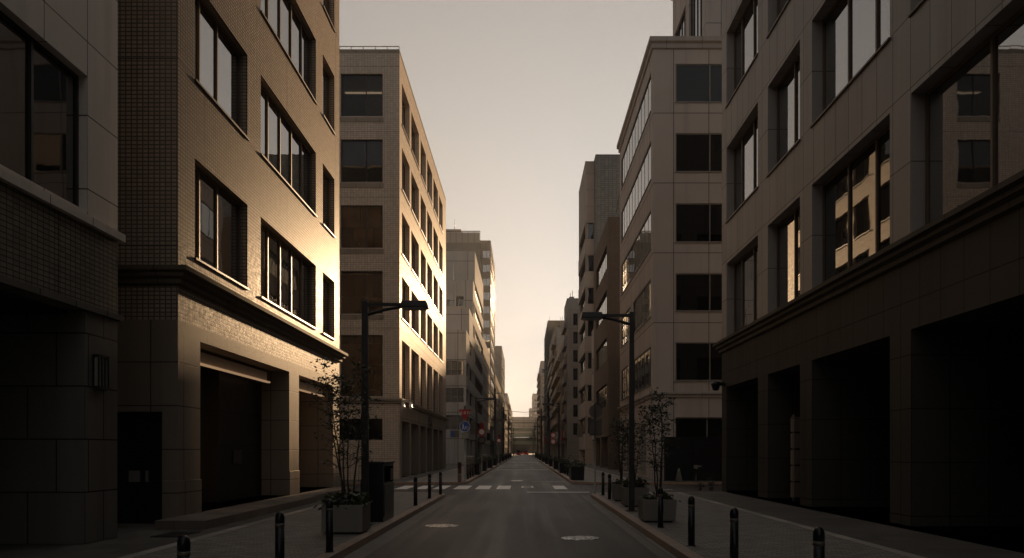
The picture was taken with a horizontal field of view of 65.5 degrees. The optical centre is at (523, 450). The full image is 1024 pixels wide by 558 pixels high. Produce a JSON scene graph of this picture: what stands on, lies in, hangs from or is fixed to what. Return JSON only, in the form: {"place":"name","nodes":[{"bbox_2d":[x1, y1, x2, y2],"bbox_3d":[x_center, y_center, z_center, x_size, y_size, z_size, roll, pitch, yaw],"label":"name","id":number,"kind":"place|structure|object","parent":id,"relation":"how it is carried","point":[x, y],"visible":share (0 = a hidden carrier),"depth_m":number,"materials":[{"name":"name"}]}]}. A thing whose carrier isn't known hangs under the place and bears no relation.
{"place":"outdoors","nodes":[
{"label":"outdoors","id":0,"kind":"place"},
{"bbox_2d":[0,0,125,543],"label":"corner building","id":1,"kind":"structure","parent":0,"point":[61,236],"depth_m":13.80,"materials":[{"name":"stone"}]},
{"bbox_2d":[0,10,78,206],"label":"window","id":2,"kind":"structure","parent":1,"relation":"in","point":[39,94],"depth_m":12.75,"materials":[{"name":"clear glass"}]},
{"bbox_2d":[93,354,109,389],"bbox_3d":[-7.537,-1.400,14.200,0.123,0.600,0.380,0,0,0],"label":"wall lantern","id":3,"kind":"object","parent":1,"relation":"attached to","point":[101,371],"depth_m":14.13,"materials":[{"name":"black paint"}]},
{"bbox_2d":[0,493,359,557],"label":"forecourt","id":4,"kind":"structure","parent":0,"point":[129,539],"depth_m":13.77,"materials":[{"name":"grey concrete"}]},
{"bbox_2d":[117,0,352,528],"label":"tiled office building","id":5,"kind":"structure","parent":4,"relation":"on","point":[228,218],"depth_m":21.14,"materials":[{"name":"beige tile"}]},
{"bbox_2d":[117,412,161,522],"bbox_3d":[-8.975,0.377,17.655,2.042,2.465,0.130,0,0,0],"label":"door","id":6,"kind":"structure","parent":5,"relation":"in","point":[139,434],"depth_m":17.65,"materials":[{"name":"black paint"}]},
{"bbox_2d":[194,166,249,290],"bbox_3d":[-7.705,-5.584,20.150,0.310,2.348,3.580,0,0,0],"label":"window","id":7,"kind":"structure","parent":5,"relation":"in","point":[217,215],"depth_m":20.19,"materials":[{"name":"black glass"}]},
{"bbox_2d":[194,0,249,140],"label":"window","id":8,"kind":"structure","parent":5,"relation":"in","point":[217,61],"depth_m":20.21,"materials":[{"name":"grey glass"}]},
{"bbox_2d":[260,223,317,329],"bbox_3d":[-7.705,-5.584,26.050,0.310,2.348,6.180,0,0,0],"label":"window","id":9,"kind":"structure","parent":5,"relation":"in","point":[285,276],"depth_m":26.03,"materials":[{"name":"black glass"}]},
{"bbox_2d":[260,84,317,217],"bbox_3d":[-7.705,-9.704,26.050,0.310,2.348,6.180,0,0,0],"label":"window","id":10,"kind":"structure","parent":5,"relation":"in","point":[282,148],"depth_m":26.03,"materials":[{"name":"grey glass"}]},
{"bbox_2d":[260,0,317,104],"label":"window","id":11,"kind":"structure","parent":5,"relation":"in","point":[281,16],"depth_m":26.63,"materials":[{"name":"black glass"}]},
{"bbox_2d":[323,277,335,340],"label":"window","id":12,"kind":"structure","parent":5,"relation":"in","point":[326,284],"depth_m":31.57,"materials":[{"name":"glass"}]},
{"bbox_2d":[323,171,335,237],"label":"window","id":13,"kind":"structure","parent":5,"relation":"in","point":[326,181],"depth_m":31.57,"materials":[{"name":"glass"}]},
{"bbox_2d":[323,65,335,135],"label":"window","id":14,"kind":"structure","parent":5,"relation":"in","point":[326,78],"depth_m":31.57,"materials":[{"name":"glass"}]},
{"bbox_2d":[135,492,437,557],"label":"pavement","id":15,"kind":"structure","parent":0,"point":[305,536],"depth_m":14.54,"materials":[{"name":"grey concrete"}]},
{"bbox_2d":[177,535,190,557],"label":"bollard","id":16,"kind":"object","parent":15,"relation":"on","point":[183,546],"visible":1,"depth_m":7.22,"materials":[{"name":"metal"}]},
{"bbox_2d":[275,512,284,557],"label":"bollard","id":17,"kind":"object","parent":15,"relation":"on","point":[279,535],"visible":1,"depth_m":10.00,"materials":[{"name":"metal"}]},
{"bbox_2d":[325,499,334,552],"bbox_3d":[-3.100,1.195,12.700,0.160,0.850,0.160,0,0,0],"label":"bollard","id":18,"kind":"object","parent":15,"relation":"on","point":[329,525],"visible":1,"depth_m":12.65,"materials":[{"name":"metal"}]},
{"bbox_2d":[321,502,369,533],"bbox_3d":[-3.520,1.336,15.800,0.800,0.572,0.800,0,0,0],"label":"concrete planter","id":19,"kind":"object","parent":15,"relation":"on","point":[352,519],"visible":0.72,"depth_m":15.40,"materials":[{"name":"concrete"}]},
{"bbox_2d":[313,489,372,510],"bbox_3d":[-3.551,0.998,15.872,1.057,0.495,1.142,0,0,0],"label":"shrub","id":20,"kind":"object","parent":19,"relation":"in","point":[338,499],"visible":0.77,"depth_m":15.58,"materials":[{"name":"green plant"}]},
{"bbox_2d":[305,356,388,501],"bbox_3d":[-3.552,-0.404,15.838,1.580,3.054,1.245,0,0,40],"label":"potted tree","id":21,"kind":"object","parent":19,"relation":"in","point":[336,412],"visible":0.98,"depth_m":15.77,"materials":[{"name":"green plant"}]},
{"bbox_2d":[369,461,394,521],"bbox_3d":[-3.385,0.936,18.825,0.430,1.372,1.490,0,0,0],"label":"litter bin","id":22,"kind":"object","parent":15,"relation":"on","point":[381,483],"visible":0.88,"depth_m":18.10,"materials":[{"name":"metal"}]},
{"bbox_2d":[360,300,428,525],"bbox_3d":[-2.826,-0.810,17.200,1.508,4.860,0.393,0,0,0],"label":"street lamp","id":23,"kind":"object","parent":15,"relation":"on","point":[413,305],"visible":0.79,"depth_m":17.13,"materials":[{"name":"black metal"}]},
{"bbox_2d":[339,46,447,479],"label":"sunlit office building","id":24,"kind":"structure","parent":0,"point":[392,223],"depth_m":44.92,"materials":[{"name":"tile"}]},
{"bbox_2d":[339,419,382,439],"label":"shop window","id":25,"kind":"structure","parent":24,"relation":"in","point":[375,425],"depth_m":45.00,"materials":[{"name":"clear glass"}]},
{"bbox_2d":[340,74,383,121],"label":"window","id":26,"kind":"structure","parent":24,"relation":"in","point":[361,94],"depth_m":44.92,"materials":[{"name":"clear glass"}]},
{"bbox_2d":[340,140,383,187],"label":"window","id":27,"kind":"structure","parent":24,"relation":"in","point":[361,160],"depth_m":44.92,"materials":[{"name":"black glass"}]},
{"bbox_2d":[340,206,383,253],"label":"window","id":28,"kind":"structure","parent":24,"relation":"in","point":[361,226],"depth_m":44.92,"materials":[{"name":"glass"}]},
{"bbox_2d":[340,271,383,318],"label":"window","id":29,"kind":"structure","parent":24,"relation":"in","point":[356,286],"depth_m":44.92,"materials":[{"name":"glass"}]},
{"bbox_2d":[341,335,383,397],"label":"window","id":30,"kind":"structure","parent":24,"relation":"in","point":[350,344],"depth_m":44.92,"materials":[{"name":"glass"}]},
{"bbox_2d":[402,345,409,401],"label":"window","id":31,"kind":"structure","parent":24,"relation":"in","point":[403,347],"depth_m":48.31,"materials":[{"name":"glass"}]},
{"bbox_2d":[411,352,418,405],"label":"window","id":32,"kind":"structure","parent":24,"relation":"in","point":[412,355],"depth_m":51.92,"materials":[{"name":"glass"}]},
{"bbox_2d":[340,464,463,481],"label":"forecourt","id":33,"kind":"structure","parent":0,"point":[451,466],"depth_m":54.33,"materials":[{"name":"concrete"}]},
{"bbox_2d":[412,454,515,481],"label":"pavement","id":34,"kind":"structure","parent":0,"point":[450,476],"depth_m":48.21,"materials":[{"name":"concrete"}]},
{"bbox_2d":[475,397,494,459],"bbox_3d":[-2.796,-1.102,57.000,1.508,5.443,0.393,0,0,0],"label":"street lamp","id":35,"kind":"object","parent":34,"relation":"on","point":[488,398],"visible":0.79,"depth_m":56.93,"materials":[{"name":"metal"}]},
{"bbox_2d":[446,251,482,463],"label":"terraced building","id":36,"kind":"structure","parent":0,"point":[464,334],"depth_m":106.32,"materials":[{"name":"grey concrete"}]},
{"bbox_2d":[446,415,463,429],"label":"window","id":37,"kind":"structure","parent":36,"relation":"in","point":[453,422],"depth_m":96.81,"materials":[{"name":"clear glass"}]},
{"bbox_2d":[446,388,463,401],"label":"window","id":38,"kind":"structure","parent":36,"relation":"in","point":[452,394],"depth_m":96.81,"materials":[{"name":"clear glass"}]},
{"bbox_2d":[446,361,463,374],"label":"window","id":39,"kind":"structure","parent":36,"relation":"in","point":[452,367],"depth_m":96.81,"materials":[{"name":"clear glass"}]},
{"bbox_2d":[446,219,494,456],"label":"tall grey tower","id":40,"kind":"structure","parent":0,"point":[458,240],"depth_m":167.60,"materials":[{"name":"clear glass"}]},
{"bbox_2d":[483,338,489,457],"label":"building","id":41,"kind":"structure","parent":0,"point":[486,390],"depth_m":151.04,"materials":[{"name":"concrete"}]},
{"bbox_2d":[495,374,500,454],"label":"sunlit shop building","id":42,"kind":"structure","parent":0,"point":[498,412],"depth_m":217.57,"materials":[{"name":"concrete"}]},
{"bbox_2d":[495,346,504,453],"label":"slim dark tower","id":43,"kind":"structure","parent":0,"point":[499,365],"depth_m":251.00,"materials":[{"name":"concrete"}]},
{"bbox_2d":[339,0,672,416],"label":"sky","id":44,"kind":"structure","parent":0,"point":[513,98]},
{"bbox_2d":[364,453,658,557],"bbox_3d":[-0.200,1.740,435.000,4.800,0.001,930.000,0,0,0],"label":"road","id":45,"kind":"structure","parent":0,"point":[506,523],"depth_m":17.60,"materials":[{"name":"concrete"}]},
{"bbox_2d":[343,455,676,557],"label":"gutter","id":46,"kind":"object","parent":45,"relation":"on","point":[651,545],"visible":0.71,"depth_m":17.59,"materials":[{"name":"concrete"}]},
{"bbox_2d":[340,484,722,495],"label":"side street","id":47,"kind":"structure","parent":0,"point":[584,489],"depth_m":36.83,"materials":[{"name":"asphalt"}]},
{"bbox_2d":[396,486,566,488],"bbox_3d":[-1.960,1.735,37.800,7.880,0.001,3.600,0,0,0],"label":"crosswalk marking","id":48,"kind":"object","parent":47,"relation":"on","point":[480,487],"visible":0.94,"depth_m":37.59,"materials":[{"name":"paint"}]},
{"bbox_2d":[537,361,543,452],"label":"ribbed far tower","id":49,"kind":"structure","parent":0,"point":[540,381],"depth_m":348.01,"materials":[{"name":"concrete"}]},
{"bbox_2d":[548,324,558,455],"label":"hidden block","id":50,"kind":"structure","parent":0,"point":[550,377],"depth_m":212.15,"materials":[{"name":"concrete"}]},
{"bbox_2d":[544,320,563,454],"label":"grey slab building","id":51,"kind":"structure","parent":0,"point":[549,331],"depth_m":247.24,"materials":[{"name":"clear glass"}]},
{"bbox_2d":[551,316,563,455],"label":"balcony apartment building","id":52,"kind":"structure","parent":0,"point":[557,337],"depth_m":184.29,"materials":[{"name":"concrete"}]},
{"bbox_2d":[552,336,563,458],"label":"balcony building","id":53,"kind":"structure","parent":0,"point":[556,368],"depth_m":164.60,"materials":[{"name":"concrete"}]},
{"bbox_2d":[561,352,563,458],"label":"narrow brown building","id":54,"kind":"structure","parent":0,"point":[562,410],"depth_m":151.86,"materials":[{"name":"brick"}]},
{"bbox_2d":[561,291,578,459],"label":"concrete apartment building","id":55,"kind":"structure","parent":0,"point":[570,368],"depth_m":135.00,"materials":[{"name":"grey concrete"}]},
{"bbox_2d":[530,454,625,481],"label":"pavement","id":56,"kind":"structure","parent":0,"point":[588,475],"depth_m":50.08,"materials":[{"name":"concrete"}]},
{"bbox_2d":[568,455,585,479],"bbox_3d":[2.952,0.930,44.599,0.993,1.379,2.065,0,0,0],"label":"hedge planter","id":57,"kind":"object","parent":56,"relation":"on","point":[576,470],"visible":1,"depth_m":43.67,"materials":[{"name":"black paint"}]},
{"bbox_2d":[578,154,619,463],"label":"banded tower","id":58,"kind":"structure","parent":0,"point":[599,191],"depth_m":94.60,"materials":[{"name":"grey concrete"}]},
{"bbox_2d":[594,196,619,468],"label":"brown brick building","id":59,"kind":"structure","parent":0,"point":[607,332],"depth_m":69.60,"materials":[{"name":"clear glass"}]},
{"bbox_2d":[597,249,606,287],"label":"window","id":60,"kind":"structure","parent":59,"relation":"in","point":[603,266],"depth_m":75.56,"materials":[{"name":"grey glass"}]},
{"bbox_2d":[597,339,606,370],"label":"window","id":61,"kind":"structure","parent":59,"relation":"in","point":[602,352],"depth_m":75.56,"materials":[{"name":"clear glass"}]},
{"bbox_2d":[597,385,606,407],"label":"window","id":62,"kind":"structure","parent":59,"relation":"in","point":[602,393],"depth_m":75.56,"materials":[{"name":"black glass"}]},
{"bbox_2d":[563,459,721,481],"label":"forecourt","id":63,"kind":"structure","parent":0,"point":[613,471],"depth_m":56.72,"materials":[{"name":"concrete"}]},
{"bbox_2d":[592,329,593,464],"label":"narrow grey infill","id":64,"kind":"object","parent":63,"relation":"on","point":[592,390],"visible":0.08,"depth_m":92.20,"materials":[{"name":"concrete"}]},
{"bbox_2d":[664,436,721,480],"bbox_3d":[10.490,0.430,42.375,6.060,2.380,0.150,0,0,0],"label":"black hoarding","id":65,"kind":"object","parent":63,"relation":"on","point":[689,453],"visible":0.51,"depth_m":42.30,"materials":[{"name":"paint"}]},
{"bbox_2d":[617,0,721,479],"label":"panelled corner building","id":66,"kind":"structure","parent":0,"point":[669,145],"depth_m":44.88,"materials":[{"name":"beige concrete"}]},
{"bbox_2d":[621,365,628,400],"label":"window","id":67,"kind":"structure","parent":66,"relation":"in","point":[625,372],"depth_m":57.54,"materials":[{"name":"black glass"}]},
{"bbox_2d":[621,307,630,347],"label":"window","id":68,"kind":"structure","parent":66,"relation":"in","point":[625,328],"depth_m":57.54,"materials":[{"name":"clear glass"}]},
{"bbox_2d":[621,75,650,189],"bbox_3d":[7.295,-20.534,52.550,0.150,2.248,13.980,0,0,0],"label":"window","id":69,"kind":"structure","parent":66,"relation":"in","point":[644,111],"depth_m":51.45,"materials":[{"name":"grey glass"}]},
{"bbox_2d":[621,143,650,242],"bbox_3d":[7.295,-16.624,52.550,0.150,2.268,13.980,0,0,0],"label":"window","id":70,"kind":"structure","parent":66,"relation":"in","point":[643,178],"depth_m":51.45,"materials":[{"name":"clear glass"}]},
{"bbox_2d":[621,211,650,295],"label":"window","id":71,"kind":"structure","parent":66,"relation":"in","point":[641,246],"depth_m":51.45,"materials":[{"name":"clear glass"}]},
{"bbox_2d":[634,279,650,333],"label":"window","id":72,"kind":"structure","parent":66,"relation":"in","point":[642,304],"depth_m":49.12,"materials":[{"name":"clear glass"}]},
{"bbox_2d":[634,347,650,393],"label":"window","id":73,"kind":"structure","parent":66,"relation":"in","point":[642,364],"depth_m":49.29,"materials":[{"name":"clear glass"}]},
{"bbox_2d":[691,0,701,35],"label":"window","id":74,"kind":"structure","parent":66,"relation":"in","point":[696,5],"depth_m":53.38,"materials":[{"name":"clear glass"}]},
{"bbox_2d":[675,64,721,102],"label":"window","id":75,"kind":"structure","parent":66,"relation":"in","point":[694,83],"depth_m":44.89,"materials":[{"name":"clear glass"}]},
{"bbox_2d":[675,134,721,172],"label":"window","id":76,"kind":"structure","parent":66,"relation":"in","point":[694,153],"depth_m":44.89,"materials":[{"name":"black glass"}]},
{"bbox_2d":[675,204,721,242],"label":"window","id":77,"kind":"structure","parent":66,"relation":"in","point":[694,223],"depth_m":44.89,"materials":[{"name":"black glass"}]},
{"bbox_2d":[675,274,721,311],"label":"window","id":78,"kind":"structure","parent":66,"relation":"in","point":[693,292],"depth_m":44.89,"materials":[{"name":"black glass"}]},
{"bbox_2d":[675,343,721,381],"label":"window","id":79,"kind":"structure","parent":66,"relation":"in","point":[694,362],"depth_m":44.89,"materials":[{"name":"black glass"}]},
{"bbox_2d":[675,418,721,436],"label":"shop window","id":80,"kind":"structure","parent":66,"relation":"in","point":[687,427],"depth_m":45.06,"materials":[{"name":"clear glass"}]},
{"bbox_2d":[598,492,908,557],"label":"pavement","id":81,"kind":"structure","parent":0,"point":[761,537],"depth_m":15.05,"materials":[{"name":"grey concrete"}]},
{"bbox_2d":[581,312,637,510],"bbox_3d":[2.286,-1.053,21.400,1.508,5.346,0.393,0,0,0],"label":"street lamp","id":82,"kind":"object","parent":81,"relation":"on","point":[592,316],"visible":1,"depth_m":21.33,"materials":[{"name":"metal"}]},
{"bbox_2d":[611,484,623,500],"bbox_3d":[3.180,1.351,25.800,0.639,0.542,0.599,0,0,0],"label":"concrete planter","id":83,"kind":"object","parent":81,"relation":"on","point":[616,492],"visible":0.48,"depth_m":25.52,"materials":[{"name":"concrete"}]},
{"bbox_2d":[607,406,634,479],"bbox_3d":[3.162,-0.168,25.871,0.920,2.621,1.028,0,0,24],"label":"potted tree","id":84,"kind":"object","parent":83,"relation":"on","point":[620,465],"visible":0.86,"depth_m":25.89,"materials":[{"name":"green plant"}]},
{"bbox_2d":[621,487,648,506],"bbox_3d":[3.230,1.341,23.250,0.739,0.562,0.699,0,0,0],"label":"concrete planter","id":85,"kind":"object","parent":81,"relation":"on","point":[639,492],"visible":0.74,"depth_m":22.91,"materials":[{"name":"concrete"}]},
{"bbox_2d":[614,415,653,479],"bbox_3d":[3.150,0.058,23.247,1.150,2.169,1.008,0,0,-28],"label":"potted tree","id":86,"kind":"object","parent":85,"relation":"on","point":[639,443],"visible":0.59,"depth_m":23.21,"materials":[{"name":"green plant"}]},
{"bbox_2d":[637,498,676,521],"bbox_3d":[3.050,1.361,18.300,0.778,0.522,0.798,0,0,0],"label":"concrete planter","id":87,"kind":"object","parent":81,"relation":"on","point":[647,510],"visible":0.71,"depth_m":17.92,"materials":[{"name":"concrete"}]},
{"bbox_2d":[633,387,682,497],"bbox_3d":[3.122,-0.163,18.292,1.149,2.672,1.264,0,0,37],"label":"potted tree","id":88,"kind":"object","parent":87,"relation":"on","point":[649,430],"visible":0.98,"depth_m":18.30,"materials":[{"name":"green plant"}]},
{"bbox_2d":[657,487,663,527],"bbox_3d":[2.880,1.195,16.800,0.160,0.850,0.160,0,0,0],"label":"bollard","id":89,"kind":"object","parent":81,"relation":"on","point":[660,507],"visible":1,"depth_m":16.75,"materials":[{"name":"metal"}]},
{"bbox_2d":[687,496,695,545],"bbox_3d":[2.850,1.195,13.560,0.160,0.850,0.160,0,0,0],"label":"bollard","id":90,"kind":"object","parent":81,"relation":"on","point":[691,520],"visible":1,"depth_m":13.51,"materials":[{"name":"metal"}]},
{"bbox_2d":[730,508,738,557],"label":"bollard","id":91,"kind":"object","parent":81,"relation":"on","point":[734,533],"visible":1,"depth_m":10.75,"materials":[{"name":"metal"}]},
{"bbox_2d":[813,527,824,557],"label":"bollard","id":92,"kind":"object","parent":81,"relation":"on","point":[818,542],"visible":1,"depth_m":8.03,"materials":[{"name":"metal"}]},
{"bbox_2d":[681,492,1023,557],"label":"forecourt","id":93,"kind":"structure","parent":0,"point":[926,545],"depth_m":15.99,"materials":[{"name":"grey concrete"}]},
{"bbox_2d":[713,0,1023,552],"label":"granite office building","id":94,"kind":"structure","parent":93,"relation":"on","point":[873,243],"depth_m":18.43,"materials":[{"name":"grey stone"}]},
{"bbox_2d":[725,115,757,223],"bbox_3d":[8.055,-10.324,28.975,0.410,2.928,4.230,0,0,0],"label":"window","id":95,"kind":"structure","parent":94,"relation":"in","point":[746,150],"depth_m":29.44,"materials":[{"name":"grey glass"}]},
{"bbox_2d":[725,0,757,107],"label":"window","id":96,"kind":"structure","parent":94,"relation":"in","point":[746,32],"depth_m":29.44,"materials":[{"name":"glass"}]},
{"bbox_2d":[734,243,757,331],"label":"window","id":97,"kind":"structure","parent":94,"relation":"in","point":[746,268],"depth_m":29.44,"materials":[{"name":"black glass"}]},
{"bbox_2d":[766,0,789,38],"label":"window","id":98,"kind":"structure","parent":94,"relation":"in","point":[781,4],"depth_m":25.34,"materials":[{"name":"brown metal"}]},
{"bbox_2d":[766,54,799,177],"bbox_3d":[8.055,-10.324,24.300,0.410,2.928,3.080,0,0,0],"label":"window","id":99,"kind":"structure","parent":94,"relation":"in","point":[788,89],"depth_m":24.67,"materials":[{"name":"grey glass"}]},
{"bbox_2d":[777,206,799,307],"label":"window","id":100,"kind":"structure","parent":94,"relation":"in","point":[788,230],"depth_m":24.77,"materials":[{"name":"glass"}]},
{"bbox_2d":[791,414,799,500],"bbox_3d":[8.475,0.215,24.350,0.550,2.650,0.300,0,0,0],"label":"totem sign","id":101,"kind":"object","parent":94,"relation":"on","point":[795,457],"visible":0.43,"depth_m":24.20,"materials":[{"name":"black metal"}]},
{"bbox_2d":[810,0,890,127],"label":"window","id":102,"kind":"structure","parent":94,"relation":"in","point":[854,31],"depth_m":20.05,"materials":[{"name":"black glass"}]},
{"bbox_2d":[823,125,889,281],"bbox_3d":[8.055,-5.824,19.525,0.410,2.928,4.730,0,0,0],"label":"window","id":103,"kind":"structure","parent":94,"relation":"in","point":[856,199],"depth_m":19.59,"materials":[{"name":"black glass"}]},
{"bbox_2d":[925,6,1023,224],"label":"window","id":104,"kind":"structure","parent":94,"relation":"in","point":[974,115],"depth_m":14.45,"materials":[{"name":"black glass"}]},
{"label":"ground","id":105,"kind":"structure","parent":0,"visible":0},
{"bbox_2d":[119,494,359,557],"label":"kerb strip","id":106,"kind":"object","parent":105,"relation":"on","point":[145,552],"depth_m":15.33,"materials":[{"name":"concrete"}]},
{"bbox_2d":[314,492,444,557],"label":"kerb","id":107,"kind":"structure","parent":105,"relation":"on","point":[344,549],"depth_m":16.13,"materials":[{"name":"concrete"}]},
{"bbox_2d":[340,455,515,484],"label":"kerb","id":108,"kind":"structure","parent":105,"relation":"on","point":[471,479],"depth_m":41.10,"materials":[{"name":"concrete"}]},
{"bbox_2d":[450,406,470,481],"bbox_3d":[-3.240,-0.345,40.946,1.080,3.930,0.188,0,0,0],"label":"stop sign post","id":109,"kind":"object","parent":108,"relation":"on","point":[465,424],"visible":1,"depth_m":40.86,"materials":[{"name":"grey metal"}]},
{"bbox_2d":[509,417,538,430],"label":"building","id":110,"kind":"structure","parent":105,"relation":"on","point":[523,422],"depth_m":420.00,"materials":[{"name":"concrete"}]},
{"bbox_2d":[512,437,538,452],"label":"terminal block","id":111,"kind":"structure","parent":105,"relation":"on","point":[523,447],"depth_m":470.00,"materials":[{"name":"concrete"}]},
{"bbox_2d":[529,454,721,484],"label":"kerb","id":112,"kind":"structure","parent":105,"relation":"on","point":[565,477],"depth_m":41.00,"materials":[{"name":"concrete"}]},
{"bbox_2d":[591,492,703,557],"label":"kerb","id":113,"kind":"structure","parent":105,"relation":"on","point":[673,547],"depth_m":15.99,"materials":[{"name":"concrete"}]},
{"bbox_2d":[589,403,601,493],"bbox_3d":[2.660,-0.070,29.518,0.500,3.380,0.103,0,0,0],"label":"back of sign post","id":114,"kind":"object","parent":113,"relation":"on","point":[595,424],"visible":1,"depth_m":29.55,"materials":[{"name":"grey metal"}]},
{"bbox_2d":[675,492,925,557],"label":"kerb strip","id":115,"kind":"object","parent":113,"relation":"on","point":[899,552],"visible":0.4,"depth_m":15.52,"materials":[{"name":"concrete"}]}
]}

